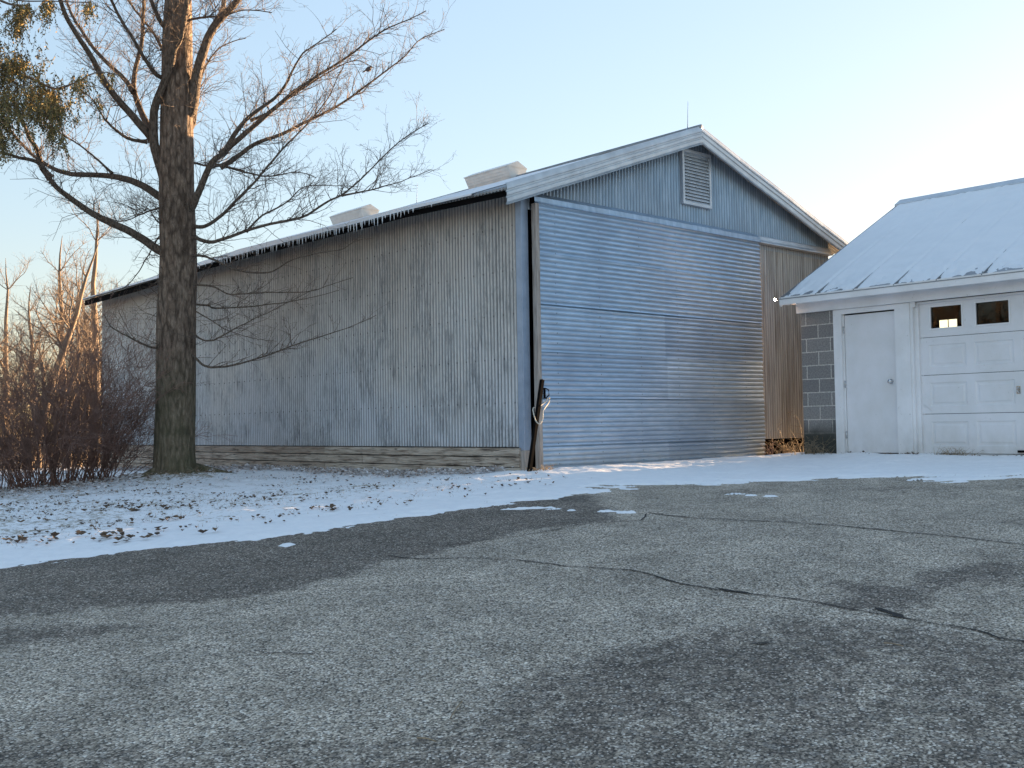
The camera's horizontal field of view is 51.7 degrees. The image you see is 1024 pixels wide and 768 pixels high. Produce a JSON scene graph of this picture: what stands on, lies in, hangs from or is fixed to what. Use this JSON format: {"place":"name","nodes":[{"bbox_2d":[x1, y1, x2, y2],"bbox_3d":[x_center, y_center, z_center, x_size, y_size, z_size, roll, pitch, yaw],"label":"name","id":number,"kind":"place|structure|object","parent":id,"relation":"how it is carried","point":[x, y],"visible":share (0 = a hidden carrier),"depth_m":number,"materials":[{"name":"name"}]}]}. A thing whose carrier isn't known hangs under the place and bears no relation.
{"place":"outdoors","nodes":[
{"label":"outdoors","id":0,"kind":"place"},
{"bbox_2d":[0,474,1023,767],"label":"driveway","id":1,"kind":"structure","parent":0,"point":[688,626],"depth_m":5.44,"materials":[{"name":"grey asphalt"}]},
{"bbox_2d":[417,737,435,741],"bbox_3d":[-0.328,1.373,4.087,0.090,0.009,0.019,-2,-3,27],"label":"fallen twig","id":2,"kind":"object","parent":1,"relation":"on","point":[425,738],"visible":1,"depth_m":4.10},
{"bbox_2d":[0,452,1023,568],"bbox_3d":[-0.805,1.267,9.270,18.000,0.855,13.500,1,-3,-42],"label":"snow","id":3,"kind":"structure","parent":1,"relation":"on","point":[794,466],"depth_m":11.56,"materials":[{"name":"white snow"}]},
{"bbox_2d":[0,470,563,544],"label":"fallen leaves","id":4,"kind":"object","parent":3,"relation":"on","point":[189,505],"visible":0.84,"depth_m":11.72,"materials":[{"name":"brown plant"}]},
{"bbox_2d":[527,379,544,470],"bbox_3d":[0.309,0.541,13.763,0.060,1.227,0.537,-2,-2,24],"label":"iron bar","id":5,"kind":"object","parent":3,"relation":"on","point":[535,425],"visible":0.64,"depth_m":13.74,"materials":[{"name":"brown metal"}]},
{"bbox_2d":[532,397,549,423],"bbox_3d":[0.404,0.351,13.898,0.134,0.360,0.387,-3,-3,37],"label":"rope","id":6,"kind":"object","parent":5,"relation":"attached to","point":[542,411],"visible":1,"depth_m":13.80,"materials":[{"name":"white fabric"}]},
{"bbox_2d":[520,464,557,471],"bbox_3d":[0.377,1.092,13.761,0.753,0.095,0.456,1,-3,-42],"label":"weed clump","id":7,"kind":"object","parent":3,"relation":"on","point":[534,469],"visible":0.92,"depth_m":13.69,"materials":[{"name":"beige plant"}]},
{"bbox_2d":[789,435,833,454],"bbox_3d":[4.519,0.917,15.832,0.666,0.316,0.902,0,-2,-18],"label":"weed clump","id":8,"kind":"object","parent":3,"relation":"on","point":[813,452],"visible":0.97,"depth_m":15.73,"materials":[{"name":"brown plant"}]},
{"bbox_2d":[847,450,1022,455],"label":"fallen leaves","id":9,"kind":"object","parent":3,"relation":"on","point":[944,453],"visible":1,"depth_m":14.53,"materials":[{"name":"brown plant"}]},
{"bbox_2d":[929,447,983,455],"bbox_3d":[5.976,0.893,14.159,0.426,0.157,0.750,1,-3,-42],"label":"grass tuft","id":10,"kind":"object","parent":3,"relation":"on","point":[956,453],"visible":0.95,"depth_m":14.18,"materials":[{"name":"beige plant"}]},
{"bbox_2d":[0,0,1023,434],"label":"sky","id":11,"kind":"structure","parent":0,"point":[854,109],"materials":[{"name":"blue"}]},
{"bbox_2d":[1,441,1023,470],"bbox_3d":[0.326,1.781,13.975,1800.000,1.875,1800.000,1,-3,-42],"label":"ground","id":12,"kind":"structure","parent":0,"point":[377,463],"depth_m":23.95,"materials":[{"name":"white snow"}]},
{"bbox_2d":[0,294,17,357],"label":"bare tree","id":13,"kind":"object","parent":12,"relation":"on","point":[5,329],"visible":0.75,"depth_m":30.74,"materials":[{"name":"brown plant"}]},
{"bbox_2d":[0,325,28,419],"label":"bare tree","id":14,"kind":"object","parent":12,"relation":"on","point":[8,358],"visible":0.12,"depth_m":44.56,"materials":[{"name":"brown plant"}]},
{"bbox_2d":[0,254,48,464],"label":"bare tree","id":15,"kind":"object","parent":12,"relation":"on","point":[6,320],"visible":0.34,"depth_m":38.08,"materials":[{"name":"brown plant"}]},
{"bbox_2d":[0,280,54,467],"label":"bare tree","id":16,"kind":"object","parent":12,"relation":"on","point":[28,311],"visible":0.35,"depth_m":32.97,"materials":[{"name":"brown plant"}]},
{"bbox_2d":[1,232,96,457],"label":"bare tree","id":17,"kind":"object","parent":12,"relation":"on","point":[59,272],"visible":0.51,"depth_m":28.96,"materials":[{"name":"brown plant"}]},
{"bbox_2d":[0,241,98,469],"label":"bare tree","id":18,"kind":"object","parent":12,"relation":"on","point":[79,301],"visible":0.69,"depth_m":26.97,"materials":[{"name":"brown plant"}]},
{"bbox_2d":[0,400,104,468],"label":"brush","id":19,"kind":"object","parent":12,"relation":"on","point":[49,445],"visible":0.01,"depth_m":31.40,"materials":[{"name":"brown plant"}]},
{"bbox_2d":[15,299,100,439],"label":"bare tree","id":20,"kind":"object","parent":12,"relation":"on","point":[76,333],"visible":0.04,"depth_m":47.46,"materials":[{"name":"brown plant"}]},
{"bbox_2d":[0,0,122,172],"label":"cedar tree","id":21,"kind":"object","parent":12,"relation":"on","point":[48,106],"visible":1,"depth_m":14.37,"materials":[{"name":"green plant"}]},
{"bbox_2d":[0,374,128,489],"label":"bush","id":22,"kind":"object","parent":12,"relation":"on","point":[27,471],"visible":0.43,"depth_m":15.79,"materials":[{"name":"brown plant"}]},
{"bbox_2d":[38,265,105,466],"bbox_3d":[-13.864,-0.567,34.084,3.356,6.708,3.249,-1,-2,14],"label":"bare tree","id":23,"kind":"object","parent":12,"relation":"on","point":[79,327],"visible":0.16,"depth_m":34.12,"materials":[{"name":"brown plant"}]},
{"bbox_2d":[18,191,127,465],"bbox_3d":[-12.145,-1.604,31.262,4.195,8.385,4.061,1,-3,-42],"label":"bare tree","id":24,"kind":"object","parent":12,"relation":"on","point":[93,277],"visible":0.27,"depth_m":31.06,"materials":[{"name":"brown plant"}]},
{"bbox_2d":[50,275,110,459],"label":"bare tree","id":25,"kind":"object","parent":12,"relation":"on","point":[81,318],"visible":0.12,"depth_m":40.25,"materials":[{"name":"brown plant"}]},
{"bbox_2d":[55,263,106,412],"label":"bare tree","id":26,"kind":"object","parent":12,"relation":"on","point":[86,307],"visible":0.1,"depth_m":47.92,"materials":[{"name":"brown plant"}]},
{"bbox_2d":[0,263,197,490],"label":"bush","id":27,"kind":"object","parent":12,"relation":"on","point":[25,421],"visible":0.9,"depth_m":15.82,"materials":[{"name":"brown plant"}]},
{"bbox_2d":[97,273,134,293],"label":"bare tree","id":28,"kind":"object","parent":12,"relation":"on","point":[111,282],"visible":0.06,"depth_m":52.18,"materials":[{"name":"brown plant"}]},
{"bbox_2d":[1,318,231,482],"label":"bush","id":29,"kind":"object","parent":12,"relation":"on","point":[116,455],"visible":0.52,"depth_m":16.39,"materials":[{"name":"brown plant"}]},
{"bbox_2d":[0,467,327,503],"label":"snow","id":30,"kind":"structure","parent":12,"relation":"on","point":[217,477],"depth_m":15.62,"materials":[{"name":"white snow"}]},
{"bbox_2d":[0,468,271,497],"bbox_3d":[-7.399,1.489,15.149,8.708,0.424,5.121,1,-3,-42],"label":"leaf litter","id":31,"kind":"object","parent":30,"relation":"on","point":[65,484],"visible":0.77,"depth_m":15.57,"materials":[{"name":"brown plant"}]},
{"bbox_2d":[134,466,231,480],"bbox_3d":[-5.080,1.362,16.287,1.501,0.210,1.551,-1,-2,0],"label":"grass tuft","id":32,"kind":"object","parent":30,"relation":"on","point":[185,473],"visible":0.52,"depth_m":16.02,"materials":[{"name":"brown plant"}]},
{"bbox_2d":[106,463,515,477],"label":"leaf litter","id":33,"kind":"object","parent":30,"relation":"on","point":[393,472],"visible":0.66,"depth_m":15.74,"materials":[{"name":"brown plant"}]},
{"bbox_2d":[0,0,455,478],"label":"maple tree","id":34,"kind":"object","parent":12,"relation":"on","point":[175,98],"visible":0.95,"depth_m":16.15,"materials":[{"name":"brown plant"}]},
{"bbox_2d":[362,66,371,72],"bbox_3d":[-2.264,-4.933,16.571,0.198,0.145,0.073,1,-3,-42],"label":"bird","id":35,"kind":"object","parent":34,"relation":"attached to","point":[367,69],"visible":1,"depth_m":16.55},
{"bbox_2d":[83,113,848,473],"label":"barn","id":36,"kind":"structure","parent":12,"relation":"on","point":[623,303],"depth_m":16.26,"materials":[{"name":"grey metal"}]},
{"bbox_2d":[531,203,765,468],"bbox_3d":[2.259,-0.611,15.824,5.173,3.617,0.182,1,-3,-42],"label":"sliding door","id":37,"kind":"structure","parent":36,"relation":"in","point":[648,338],"depth_m":15.53,"materials":[{"name":"grey metal"}]},
{"bbox_2d":[763,439,780,454],"bbox_3d":[4.262,1.043,17.385,0.425,0.281,0.236,1,-3,-42],"label":"weed clump","id":38,"kind":"object","parent":12,"relation":"on","point":[766,452],"visible":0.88,"depth_m":17.34,"materials":[{"name":"brown plant"}]},
{"bbox_2d":[761,438,802,453],"bbox_3d":[4.606,1.026,17.499,0.982,0.310,0.632,-2,-3,26],"label":"weed clump","id":39,"kind":"object","parent":12,"relation":"on","point":[784,450],"visible":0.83,"depth_m":17.52,"materials":[{"name":"brown plant"}]},
{"bbox_2d":[778,411,803,451],"bbox_3d":[4.936,0.814,17.755,0.938,0.723,1.304,-1,-2,-5],"label":"weed clump","id":40,"kind":"object","parent":12,"relation":"on","point":[799,446],"visible":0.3,"depth_m":17.75,"materials":[{"name":"brown plant"}]},
{"bbox_2d":[779,178,1023,455],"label":"garage","id":41,"kind":"structure","parent":12,"relation":"on","point":[910,311],"depth_m":15.05,"materials":[{"name":"concrete"}]},
{"bbox_2d":[843,311,897,452],"bbox_3d":[5.158,-0.018,15.237,0.114,2.012,0.806,1,-3,-42],"label":"entry door","id":42,"kind":"structure","parent":41,"relation":"in","point":[870,383],"depth_m":15.23,"materials":[{"name":"white paint"}]},
{"bbox_2d":[939,319,956,327],"bbox_3d":[6.862,-0.933,16.627,0.015,0.160,0.275,1,-3,-42],"label":"inner window","id":43,"kind":"structure","parent":41,"relation":"in","point":[952,322],"depth_m":16.63,"materials":[{"name":"beige glass"}]},
{"bbox_2d":[919,294,1023,453],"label":"overhead door","id":44,"kind":"structure","parent":41,"relation":"in","point":[981,394],"depth_m":14.20,"materials":[{"name":"white paint"}]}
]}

